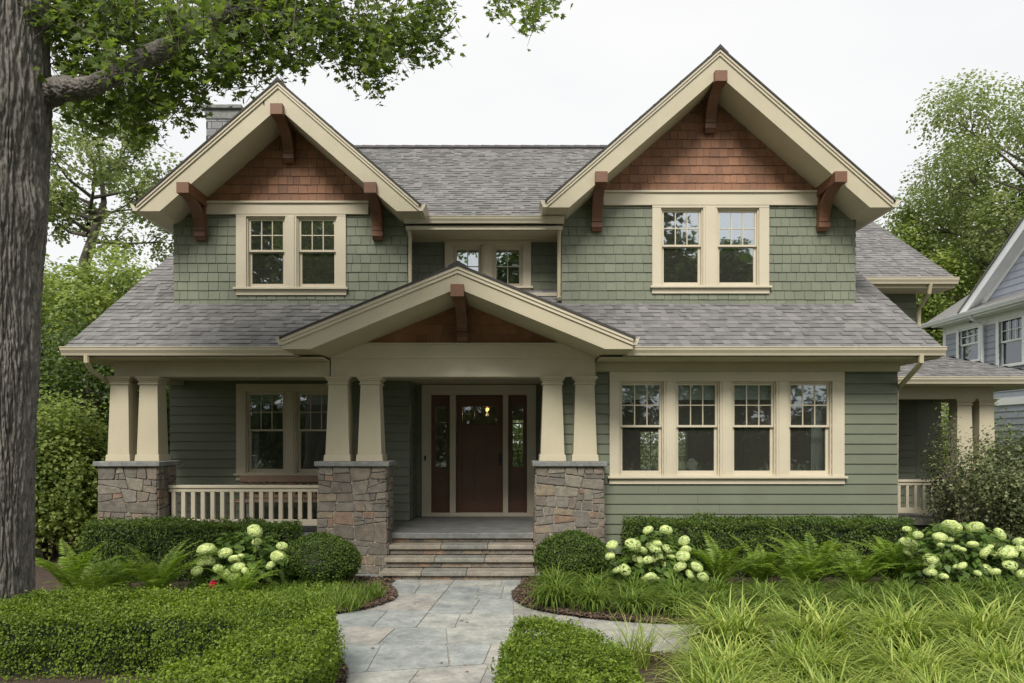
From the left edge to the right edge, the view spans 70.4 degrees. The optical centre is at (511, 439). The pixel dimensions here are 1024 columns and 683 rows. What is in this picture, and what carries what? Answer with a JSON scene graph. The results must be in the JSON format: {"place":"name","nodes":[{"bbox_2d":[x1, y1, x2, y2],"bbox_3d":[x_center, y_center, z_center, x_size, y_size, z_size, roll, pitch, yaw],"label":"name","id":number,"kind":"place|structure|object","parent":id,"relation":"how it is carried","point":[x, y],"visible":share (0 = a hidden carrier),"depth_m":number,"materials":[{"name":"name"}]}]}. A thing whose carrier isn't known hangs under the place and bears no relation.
{"place":"outdoors","nodes":[
{"label":"outdoors","id":0,"kind":"place"},
{"bbox_2d":[339,574,677,682],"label":"path bedding","id":1,"kind":"object","parent":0,"point":[447,645],"depth_m":7.73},
{"bbox_2d":[44,0,1023,442],"label":"sky","id":2,"kind":"structure","parent":0,"point":[856,71],"materials":[{"name":"white"}]},
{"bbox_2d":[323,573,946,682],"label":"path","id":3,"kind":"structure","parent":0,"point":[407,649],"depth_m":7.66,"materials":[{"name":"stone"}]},
{"bbox_2d":[394,443,1020,570],"bbox_3d":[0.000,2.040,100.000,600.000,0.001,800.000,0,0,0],"label":"ground","id":4,"kind":"structure","parent":0,"point":[654,452],"depth_m":12.94,"materials":[{"name":"soil"}]},
{"bbox_2d":[41,258,108,435],"bbox_3d":[-14.744,-1.762,20.716,6.980,7.663,6.384,0,0,-38],"label":"leafy tree","id":5,"kind":"object","parent":4,"relation":"on","point":[52,274],"depth_m":21.68,"materials":[{"name":"green plant"}]},
{"bbox_2d":[40,240,169,440],"bbox_3d":[-10.306,-1.508,18.639,6.020,7.124,5.824,0,0,23],"label":"leafy tree","id":6,"kind":"object","parent":4,"relation":"on","point":[101,295],"visible":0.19,"depth_m":17.20,"materials":[{"name":"green plant"}]},
{"bbox_2d":[47,76,182,287],"bbox_3d":[-13.683,-4.743,24.216,5.487,13.589,5.042,0,0,17],"label":"leafy tree","id":7,"kind":"object","parent":4,"relation":"on","point":[93,217],"visible":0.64,"depth_m":23.62,"materials":[{"name":"green plant"}]},
{"bbox_2d":[84,383,169,453],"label":"leafy shrub","id":8,"kind":"object","parent":4,"relation":"on","point":[167,415],"visible":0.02,"depth_m":16.56,"materials":[{"name":"green plant"}]},
{"bbox_2d":[0,529,388,682],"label":"planting bed","id":9,"kind":"object","parent":4,"relation":"on","point":[43,575],"visible":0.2,"depth_m":9.73,"materials":[{"name":"brown soil"}]},
{"bbox_2d":[35,443,60,538],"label":"leafy shrub","id":10,"kind":"object","parent":9,"relation":"on","point":[44,461],"visible":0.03,"depth_m":11.52,"materials":[{"name":"green plant"}]},
{"bbox_2d":[35,376,109,562],"bbox_3d":[-7.712,0.509,12.117,2.706,3.104,2.287,0,0,0],"label":"leafy shrub","id":11,"kind":"object","parent":9,"relation":"on","point":[64,516],"visible":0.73,"depth_m":11.82,"materials":[{"name":"green plant"}]},
{"bbox_2d":[48,415,108,553],"bbox_3d":[-7.330,0.787,13.218,2.073,2.596,2.243,0,0,44],"label":"leafy shrub","id":12,"kind":"object","parent":9,"relation":"on","point":[97,454],"visible":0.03,"depth_m":12.72,"materials":[{"name":"green plant"}]},
{"bbox_2d":[35,540,133,597],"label":"fern","id":13,"kind":"object","parent":9,"relation":"on","point":[49,566],"visible":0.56,"depth_m":8.92,"materials":[{"name":"plant"}]},
{"bbox_2d":[44,551,130,602],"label":"fern","id":14,"kind":"object","parent":9,"relation":"on","point":[96,579],"visible":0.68,"depth_m":8.53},
{"bbox_2d":[37,304,169,462],"bbox_3d":[-8.987,-0.307,15.189,4.059,4.776,4.202,0,0,0],"label":"leafy tree","id":15,"kind":"object","parent":9,"relation":"on","point":[53,369],"visible":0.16,"depth_m":14.23,"materials":[{"name":"green plant"}]},
{"bbox_2d":[76,556,153,590],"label":"fern","id":16,"kind":"object","parent":9,"relation":"on","point":[120,579],"visible":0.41,"depth_m":9.07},
{"bbox_2d":[87,539,216,589],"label":"fern","id":17,"kind":"object","parent":9,"relation":"on","point":[146,575],"visible":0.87,"depth_m":9.00,"materials":[{"name":"plant"}]},
{"bbox_2d":[0,582,347,682],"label":"boxwood hedge","id":18,"kind":"object","parent":9,"relation":"on","point":[251,637],"visible":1,"depth_m":6.09,"materials":[{"name":"green plant"}]},
{"bbox_2d":[75,513,303,582],"bbox_3d":[-4.620,1.574,10.525,3.196,0.965,0.949,0,0,0],"label":"boxwood hedge","id":19,"kind":"object","parent":9,"relation":"on","point":[157,543],"visible":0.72,"depth_m":10.24,"materials":[{"name":"green plant"}]},
{"bbox_2d":[208,580,216,595],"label":"red flower","id":20,"kind":"object","parent":9,"relation":"on","point":[213,582],"visible":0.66,"depth_m":8.98,"materials":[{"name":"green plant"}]},
{"bbox_2d":[69,577,390,612],"bbox_3d":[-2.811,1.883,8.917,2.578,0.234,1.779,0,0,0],"label":"ground cover","id":21,"kind":"object","parent":9,"relation":"on","point":[350,596],"visible":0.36,"depth_m":9.02,"materials":[{"name":"plant"}]},
{"bbox_2d":[187,524,296,592],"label":"hydrangea","id":22,"kind":"object","parent":9,"relation":"on","point":[241,553],"visible":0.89,"depth_m":9.36,"materials":[{"name":"green plant"}]},
{"bbox_2d":[203,559,280,592],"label":"fern","id":23,"kind":"object","parent":9,"relation":"on","point":[239,583],"visible":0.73,"depth_m":8.95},
{"bbox_2d":[0,0,572,598],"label":"street oak","id":24,"kind":"object","parent":9,"relation":"on","point":[34,34],"visible":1,"depth_m":7.10,"materials":[{"name":"green plant"}]},
{"bbox_2d":[280,530,362,585],"bbox_3d":[-2.616,1.607,9.955,1.148,0.718,1.026,0,0,0],"label":"boxwood ball","id":25,"kind":"object","parent":9,"relation":"on","point":[321,556],"visible":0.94,"depth_m":9.63,"materials":[{"name":"green plant"}]},
{"bbox_2d":[304,575,1020,682],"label":"mulch chips","id":26,"kind":"object","parent":9,"relation":"on","point":[390,595],"visible":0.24,"depth_m":8.45,"materials":[{"name":"wood"}]},
{"bbox_2d":[513,420,522,466],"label":"leafy shrub","id":27,"kind":"object","parent":4,"relation":"on","point":[518,456],"visible":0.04,"depth_m":24.35,"materials":[{"name":"green plant"}]},
{"bbox_2d":[59,44,1023,580],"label":"craftsman house","id":28,"kind":"structure","parent":4,"relation":"on","point":[413,312],"depth_m":11.97,"materials":[{"name":"green paint"}]},
{"bbox_2d":[251,405,258,468],"bbox_3d":[-4.719,0.140,13.302,0.169,2.300,0.041,0,0,0],"label":"curtain","id":29,"kind":"object","parent":28,"relation":"hanging from","point":[255,440],"visible":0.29,"depth_m":13.29,"materials":[{"name":"fabric"}]},
{"bbox_2d":[246,391,284,473],"bbox_3d":[-4.404,-0.134,13.049,0.700,1.468,0.122,0,0,0],"label":"window","id":30,"kind":"structure","parent":28,"relation":"in","point":[249,470],"depth_m":13.02,"materials":[{"name":"paint"}]},
{"bbox_2d":[247,217,284,286],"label":"window","id":31,"kind":"structure","parent":28,"relation":"in","point":[249,219],"depth_m":12.19,"materials":[{"name":"paint"}]},
{"bbox_2d":[251,395,282,404],"bbox_3d":[-4.404,-0.749,13.127,0.680,0.220,0.017,0,0,0],"label":"window pane","id":32,"kind":"structure","parent":28,"relation":"attached to","point":[266,399],"depth_m":13.12,"materials":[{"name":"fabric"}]},
{"bbox_2d":[235,475,318,518],"bbox_3d":[-3.870,1.036,12.460,1.740,0.830,0.580,0,0,0],"label":"porch bench","id":33,"kind":"object","parent":28,"relation":"on","point":[280,479],"visible":0.29,"depth_m":12.65,"materials":[{"name":"brown wood"}]},
{"bbox_2d":[296,391,327,473],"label":"window","id":34,"kind":"structure","parent":28,"relation":"in","point":[298,431],"depth_m":13.02,"materials":[{"name":"paint"}]},
{"bbox_2d":[300,395,327,404],"bbox_3d":[-3.514,-0.749,13.127,0.680,0.220,0.017,0,0,0],"label":"window pane","id":35,"kind":"structure","parent":28,"relation":"attached to","point":[305,399],"depth_m":13.12,"materials":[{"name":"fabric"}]},
{"bbox_2d":[297,217,336,286],"bbox_3d":[-3.264,-3.143,12.219,0.671,1.190,0.122,0,0,0],"label":"window","id":36,"kind":"structure","parent":28,"relation":"in","point":[299,219],"depth_m":12.19,"materials":[{"name":"paint"}]},
{"bbox_2d":[453,245,481,272],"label":"window","id":37,"kind":"structure","parent":28,"relation":"in","point":[455,247],"depth_m":12.73,"materials":[{"name":"paint"}]},
{"bbox_2d":[456,395,502,511],"bbox_3d":[-0.618,0.262,13.834,0.887,2.231,0.123,0,0,0],"label":"front door","id":38,"kind":"structure","parent":28,"relation":"in","point":[479,447],"depth_m":13.85,"materials":[{"name":"brown wood"}]},
{"bbox_2d":[492,245,522,285],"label":"window","id":39,"kind":"structure","parent":28,"relation":"in","point":[494,247],"depth_m":12.73,"materials":[{"name":"paint"}]},
{"bbox_2d":[622,385,658,399],"bbox_3d":[2.027,-0.774,11.527,0.680,0.270,0.017,0,0,0],"label":"window pane","id":40,"kind":"structure","parent":28,"relation":"attached to","point":[640,392],"depth_m":11.52,"materials":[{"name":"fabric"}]},
{"bbox_2d":[619,381,663,475],"bbox_3d":[2.027,-0.177,11.449,0.700,1.484,0.122,0,0,0],"label":"window","id":41,"kind":"structure","parent":28,"relation":"in","point":[660,472],"depth_m":11.42,"materials":[{"name":"paint"}]},
{"bbox_2d":[661,208,702,284],"bbox_3d":[2.842,-3.227,12.219,0.702,1.308,0.122,0,0,0],"label":"window","id":42,"kind":"structure","parent":28,"relation":"in","point":[663,210],"depth_m":12.19,"materials":[{"name":"paint"}]},
{"bbox_2d":[678,385,714,399],"bbox_3d":[2.907,-0.774,11.527,0.674,0.270,0.017,0,0,0],"label":"window shade","id":43,"kind":"object","parent":28,"relation":"attached to","point":[696,392],"depth_m":11.52,"materials":[{"name":"fabric"}]},
{"bbox_2d":[676,381,718,475],"bbox_3d":[2.907,-0.177,11.449,0.694,1.484,0.122,0,0,0],"label":"window","id":44,"kind":"structure","parent":28,"relation":"in","point":[716,427],"depth_m":11.42,"materials":[{"name":"paint"}]},
{"bbox_2d":[717,208,758,284],"bbox_3d":[3.779,-3.227,12.219,0.702,1.308,0.122,0,0,0],"label":"window","id":45,"kind":"structure","parent":28,"relation":"in","point":[719,210],"depth_m":12.19,"materials":[{"name":"paint"}]},
{"bbox_2d":[734,385,770,399],"bbox_3d":[3.789,-0.774,11.527,0.674,0.270,0.017,0,0,0],"label":"window shade","id":46,"kind":"object","parent":28,"relation":"attached to","point":[752,392],"depth_m":11.52,"materials":[{"name":"fabric"}]},
{"bbox_2d":[732,381,775,475],"bbox_3d":[3.789,-0.177,11.449,0.694,1.484,0.122,0,0,0],"label":"window","id":47,"kind":"structure","parent":28,"relation":"in","point":[772,428],"depth_m":11.42,"materials":[{"name":"paint"}]},
{"bbox_2d":[791,385,825,399],"bbox_3d":[4.670,-0.774,11.527,0.665,0.270,0.017,0,0,0],"label":"window shade","id":48,"kind":"object","parent":28,"relation":"attached to","point":[808,392],"depth_m":11.52,"materials":[{"name":"fabric"}]},
{"bbox_2d":[789,381,830,475],"bbox_3d":[4.670,-0.177,11.449,0.685,1.484,0.122,0,0,0],"label":"window","id":49,"kind":"structure","parent":28,"relation":"in","point":[827,472],"depth_m":11.42,"materials":[{"name":"paint"}]},
{"bbox_2d":[811,400,822,470],"bbox_3d":[4.934,0.140,11.752,0.198,2.300,0.041,0,0,0],"label":"curtain","id":50,"kind":"object","parent":28,"relation":"hanging from","point":[816,448],"visible":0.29,"depth_m":11.75,"materials":[{"name":"fabric"}]},
{"bbox_2d":[641,432,684,468],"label":"leafy shrub","id":51,"kind":"object","parent":4,"relation":"on","point":[681,460],"visible":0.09,"depth_m":25.31,"materials":[{"name":"green plant"}]},
{"bbox_2d":[517,555,1023,625],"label":"planting bed","id":52,"kind":"object","parent":4,"relation":"on","point":[770,580],"visible":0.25,"depth_m":9.61,"materials":[{"name":"brown soil"}]},
{"bbox_2d":[520,571,584,610],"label":"lilyturf tuft","id":53,"kind":"object","parent":52,"relation":"on","point":[551,597],"visible":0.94,"depth_m":8.62,"materials":[{"name":"plant"}]},
{"bbox_2d":[519,561,598,597],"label":"lilyturf tuft","id":54,"kind":"object","parent":52,"relation":"on","point":[555,575],"visible":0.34,"depth_m":9.25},
{"bbox_2d":[531,528,609,580],"bbox_3d":[0.819,1.588,10.002,1.055,0.733,1.011,0,0,-27],"label":"boxwood ball","id":55,"kind":"object","parent":52,"relation":"on","point":[581,552],"visible":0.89,"depth_m":9.70,"materials":[{"name":"green plant"}]},
{"bbox_2d":[551,569,623,601],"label":"lilyturf tuft","id":56,"kind":"object","parent":52,"relation":"on","point":[602,577],"visible":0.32,"depth_m":9.04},
{"bbox_2d":[560,580,620,616],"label":"lilyturf tuft","id":57,"kind":"object","parent":52,"relation":"on","point":[593,601],"visible":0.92,"depth_m":8.42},
{"bbox_2d":[606,569,661,604],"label":"lilyturf tuft","id":58,"kind":"object","parent":52,"relation":"on","point":[633,582],"visible":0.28,"depth_m":8.91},
{"bbox_2d":[603,581,666,619],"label":"lilyturf tuft","id":59,"kind":"object","parent":52,"relation":"on","point":[631,601],"visible":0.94,"depth_m":8.28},
{"bbox_2d":[605,525,711,595],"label":"hydrangea","id":60,"kind":"object","parent":52,"relation":"on","point":[679,560],"visible":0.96,"depth_m":9.27,"materials":[{"name":"green plant"}]},
{"bbox_2d":[635,572,705,607],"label":"lilyturf tuft","id":61,"kind":"object","parent":52,"relation":"on","point":[674,587],"visible":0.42,"depth_m":8.83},
{"bbox_2d":[646,583,712,618],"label":"lilyturf tuft","id":62,"kind":"object","parent":52,"relation":"on","point":[670,606],"visible":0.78,"depth_m":8.16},
{"bbox_2d":[679,570,748,603],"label":"lilyturf tuft","id":63,"kind":"object","parent":52,"relation":"on","point":[717,586],"visible":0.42,"depth_m":8.78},
{"bbox_2d":[691,582,757,617],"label":"lilyturf tuft","id":64,"kind":"object","parent":52,"relation":"on","point":[726,600],"visible":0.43,"depth_m":8.21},
{"bbox_2d":[672,532,780,582],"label":"fern","id":65,"kind":"object","parent":52,"relation":"on","point":[721,564],"visible":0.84,"depth_m":9.53,"materials":[{"name":"plant"}]},
{"bbox_2d":[729,577,791,601],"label":"lilyturf tuft","id":66,"kind":"object","parent":52,"relation":"on","point":[763,588],"visible":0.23,"depth_m":8.83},
{"bbox_2d":[712,535,816,583],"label":"fern","id":67,"kind":"object","parent":52,"relation":"on","point":[761,573],"visible":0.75,"depth_m":9.68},
{"bbox_2d":[619,509,918,578],"bbox_3d":[3.789,1.562,10.822,4.372,0.996,0.956,0,0,0],"label":"boxwood hedge","id":68,"kind":"object","parent":52,"relation":"on","point":[843,530],"visible":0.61,"depth_m":10.55,"materials":[{"name":"green plant"}]},
{"bbox_2d":[731,575,816,622],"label":"lilyturf tuft","id":69,"kind":"object","parent":52,"relation":"on","point":[767,590],"visible":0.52,"depth_m":8.16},
{"bbox_2d":[749,544,849,584],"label":"fern","id":70,"kind":"object","parent":52,"relation":"on","point":[806,570],"visible":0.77,"depth_m":9.34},
{"bbox_2d":[768,580,851,617],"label":"lilyturf tuft","id":71,"kind":"object","parent":52,"relation":"on","point":[819,594],"visible":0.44,"depth_m":8.16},
{"bbox_2d":[775,570,847,604],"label":"lilyturf tuft","id":72,"kind":"object","parent":52,"relation":"on","point":[807,586],"visible":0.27,"depth_m":8.85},
{"bbox_2d":[754,526,877,582],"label":"fern","id":73,"kind":"object","parent":52,"relation":"on","point":[816,551],"visible":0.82,"depth_m":9.62,"materials":[{"name":"plant"}]},
{"bbox_2d":[824,576,881,603],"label":"lilyturf tuft","id":74,"kind":"object","parent":52,"relation":"on","point":[848,586],"visible":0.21,"depth_m":8.85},
{"bbox_2d":[819,548,905,585],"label":"fern","id":75,"kind":"object","parent":52,"relation":"on","point":[858,572],"visible":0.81,"depth_m":9.36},
{"bbox_2d":[824,581,908,616],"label":"lilyturf tuft","id":76,"kind":"object","parent":52,"relation":"on","point":[853,595],"visible":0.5,"depth_m":8.14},
{"bbox_2d":[826,535,923,584],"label":"fern","id":77,"kind":"object","parent":52,"relation":"on","point":[857,552],"visible":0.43,"depth_m":9.70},
{"bbox_2d":[860,576,932,607],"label":"lilyturf tuft","id":78,"kind":"object","parent":52,"relation":"on","point":[895,586],"visible":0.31,"depth_m":8.80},
{"bbox_2d":[848,529,957,587],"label":"fern","id":79,"kind":"object","parent":52,"relation":"on","point":[884,544],"visible":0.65,"depth_m":9.47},
{"bbox_2d":[873,579,949,618],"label":"lilyturf tuft","id":80,"kind":"object","parent":52,"relation":"on","point":[915,599],"visible":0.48,"depth_m":8.16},
{"bbox_2d":[912,578,985,603],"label":"lilyturf tuft","id":81,"kind":"object","parent":52,"relation":"on","point":[938,585],"visible":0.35,"depth_m":8.82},
{"bbox_2d":[877,520,1023,598],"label":"hydrangea","id":82,"kind":"object","parent":52,"relation":"on","point":[992,550],"visible":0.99,"depth_m":9.23,"materials":[{"name":"green plant"}]},
{"bbox_2d":[914,581,1006,618],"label":"lilyturf tuft","id":83,"kind":"object","parent":52,"relation":"on","point":[970,596],"visible":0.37,"depth_m":8.12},
{"bbox_2d":[924,416,1023,559],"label":"variegated shrub","id":84,"kind":"object","parent":52,"relation":"on","point":[1004,489],"visible":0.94,"depth_m":11.86,"materials":[{"name":"green plant"}]},
{"bbox_2d":[963,571,1023,602],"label":"lilyturf tuft","id":85,"kind":"object","parent":52,"relation":"on","point":[997,584],"visible":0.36,"depth_m":8.79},
{"bbox_2d":[976,580,1023,619],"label":"lilyturf tuft","id":86,"kind":"object","parent":52,"relation":"on","point":[1017,599],"visible":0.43,"depth_m":8.11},
{"bbox_2d":[1003,577,1023,590],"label":"lilyturf tuft","id":87,"kind":"object","parent":52,"relation":"on","point":[1021,584],"visible":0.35,"depth_m":8.95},
{"bbox_2d":[614,655,969,682],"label":"planting bed","id":88,"kind":"object","parent":4,"relation":"on","point":[648,678],"visible":0.02,"depth_m":6.19,"materials":[{"name":"brown soil"}]},
{"bbox_2d":[488,612,644,682],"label":"boxwood hedge","id":89,"kind":"object","parent":88,"relation":"on","point":[553,654],"visible":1,"depth_m":5.03,"materials":[{"name":"green plant"}]},
{"bbox_2d":[600,604,691,670],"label":"grass tuft","id":90,"kind":"object","parent":88,"relation":"on","point":[641,659],"visible":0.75,"depth_m":6.36,"materials":[{"name":"plant"}]},
{"bbox_2d":[634,621,796,682],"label":"grass tuft","id":91,"kind":"object","parent":88,"relation":"on","point":[735,660],"visible":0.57,"depth_m":5.61,"materials":[{"name":"plant"}]},
{"bbox_2d":[645,647,801,682],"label":"grass tuft","id":92,"kind":"object","parent":88,"relation":"on","point":[705,677],"visible":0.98,"depth_m":5.12,"materials":[{"name":"plant"}]},
{"bbox_2d":[647,583,834,673],"bbox_3d":[1.955,1.646,6.463,1.640,0.699,1.770,0,0,-4],"label":"grass tuft","id":93,"kind":"object","parent":88,"relation":"on","point":[732,622],"visible":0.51,"depth_m":6.35,"materials":[{"name":"plant"}]},
{"bbox_2d":[734,647,891,682],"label":"grass tuft","id":94,"kind":"object","parent":88,"relation":"on","point":[818,680],"visible":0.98,"depth_m":5.00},
{"bbox_2d":[734,620,896,682],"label":"grass tuft","id":95,"kind":"object","parent":88,"relation":"on","point":[814,656],"visible":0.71,"depth_m":5.67,"materials":[{"name":"plant"}]},
{"bbox_2d":[736,585,915,678],"bbox_3d":[2.735,1.636,6.383,1.651,0.717,1.551,0,0,27],"label":"grass tuft","id":96,"kind":"object","parent":88,"relation":"on","point":[814,616],"visible":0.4,"depth_m":6.26,"materials":[{"name":"plant"}]},
{"bbox_2d":[808,581,992,665],"bbox_3d":[3.416,1.651,6.402,1.729,0.687,1.625,0,0,34],"label":"grass tuft","id":97,"kind":"object","parent":88,"relation":"on","point":[912,626],"visible":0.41,"depth_m":6.31,"materials":[{"name":"plant"}]},
{"bbox_2d":[837,622,1004,682],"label":"grass tuft","id":98,"kind":"object","parent":88,"relation":"on","point":[921,658],"visible":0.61,"depth_m":5.56,"materials":[{"name":"plant"}]},
{"bbox_2d":[837,649,1016,682],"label":"grass tuft","id":99,"kind":"object","parent":88,"relation":"on","point":[913,678],"visible":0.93,"depth_m":5.08,"materials":[{"name":"plant"}]},
{"bbox_2d":[900,587,1023,660],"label":"grass tuft","id":100,"kind":"object","parent":88,"relation":"on","point":[994,622],"visible":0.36,"depth_m":6.39,"materials":[{"name":"plant"}]},
{"bbox_2d":[917,620,1023,682],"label":"grass tuft","id":101,"kind":"object","parent":88,"relation":"on","point":[989,651],"visible":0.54,"depth_m":5.69,"materials":[{"name":"plant"}]},
{"bbox_2d":[947,651,1023,682],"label":"grass tuft","id":102,"kind":"object","parent":88,"relation":"on","point":[1020,678],"visible":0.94,"depth_m":5.11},
{"bbox_2d":[987,616,1023,659],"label":"grass tuft","id":103,"kind":"object","parent":88,"relation":"on","point":[1015,634],"visible":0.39,"depth_m":6.00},
{"bbox_2d":[1001,598,1023,643],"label":"grass tuft","id":104,"kind":"object","parent":88,"relation":"on","point":[1016,615],"visible":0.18,"depth_m":6.69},
{"bbox_2d":[884,203,980,345],"bbox_3d":[15.146,-3.852,30.189,7.989,11.814,6.796,0,0,0],"label":"leafy tree","id":105,"kind":"object","parent":4,"relation":"on","point":[935,305],"visible":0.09,"depth_m":28.15,"materials":[{"name":"green plant"}]},
{"bbox_2d":[917,389,969,553],"bbox_3d":[7.765,0.561,13.034,0.824,2.961,0.807,0,0,0],"label":"leafy shrub","id":106,"kind":"object","parent":4,"relation":"on","point":[939,511],"visible":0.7,"depth_m":12.95,"materials":[{"name":"green plant"}]},
{"bbox_2d":[875,68,1023,299],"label":"leafy tree","id":107,"kind":"object","parent":4,"relation":"on","point":[985,196],"visible":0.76,"depth_m":28.33,"materials":[{"name":"green plant"}]},
{"bbox_2d":[915,162,1023,302],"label":"leafy tree","id":108,"kind":"object","parent":4,"relation":"on","point":[1001,221],"visible":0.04,"depth_m":32.39,"materials":[{"name":"green plant"}]},
{"bbox_2d":[941,395,1016,469],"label":"leafy shrub","id":109,"kind":"object","parent":4,"relation":"on","point":[945,408],"visible":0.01,"depth_m":21.67,"materials":[{"name":"green plant"}]},
{"bbox_2d":[921,215,1023,498],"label":"neighbouring house","id":110,"kind":"structure","parent":0,"point":[983,321],"depth_m":22.27,"materials":[{"name":"grey"}]},
{"bbox_2d":[956,321,980,360],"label":"window","id":111,"kind":"structure","parent":110,"relation":"in","point":[970,340],"depth_m":23.88,"materials":[{"name":"white paint"}]},
{"bbox_2d":[995,310,1023,366],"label":"window","id":112,"kind":"structure","parent":110,"relation":"in","point":[1012,331],"depth_m":21.90,"materials":[{"name":"white paint"}]}
]}

